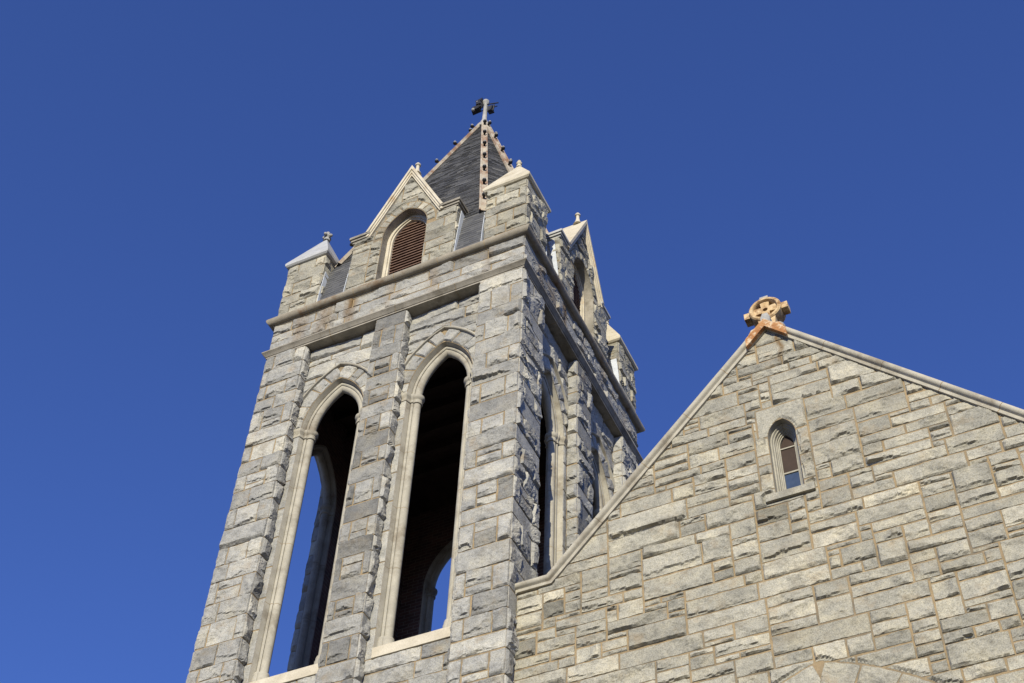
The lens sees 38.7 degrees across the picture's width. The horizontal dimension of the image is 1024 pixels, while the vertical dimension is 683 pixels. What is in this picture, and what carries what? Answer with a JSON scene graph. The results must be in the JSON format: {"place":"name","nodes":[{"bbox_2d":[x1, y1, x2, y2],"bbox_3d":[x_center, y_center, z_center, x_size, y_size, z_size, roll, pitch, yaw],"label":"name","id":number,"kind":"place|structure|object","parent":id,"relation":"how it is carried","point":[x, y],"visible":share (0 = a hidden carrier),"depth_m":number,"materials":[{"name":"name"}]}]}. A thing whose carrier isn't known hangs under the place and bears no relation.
{"place":"outdoors","nodes":[
{"label":"outdoors","id":0,"kind":"place"},
{"bbox_2d":[0,0,1023,682],"label":"sky","id":1,"kind":"structure","parent":0,"point":[856,165],"materials":[{"name":"blue"}]},
{"bbox_2d":[514,295,1023,682],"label":"church building","id":2,"kind":"structure","parent":0,"point":[784,504],"depth_m":18.54,"materials":[{"name":"stone"}]},
{"bbox_2d":[765,418,815,503],"bbox_3d":[3.724,1.631,19.663,0.666,1.519,0.355,-19,-53,17],"label":"window","id":3,"kind":"structure","parent":2,"relation":"in","point":[782,439],"depth_m":19.76,"materials":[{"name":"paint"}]},
{"label":"ground","id":4,"kind":"structure","parent":0,"visible":0},
{"bbox_2d":[186,99,644,682],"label":"bell tower","id":5,"kind":"structure","parent":4,"relation":"on","point":[450,367],"depth_m":25.00,"materials":[{"name":"stone"}]},
{"bbox_2d":[471,98,498,114],"bbox_3d":[-0.663,-5.808,35.932,0.664,0.590,0.298,-19,-53,17],"label":"roof fitting","id":6,"kind":"object","parent":5,"relation":"attached to","point":[477,108],"visible":1,"depth_m":35.84,"materials":[{"name":"black metal"}]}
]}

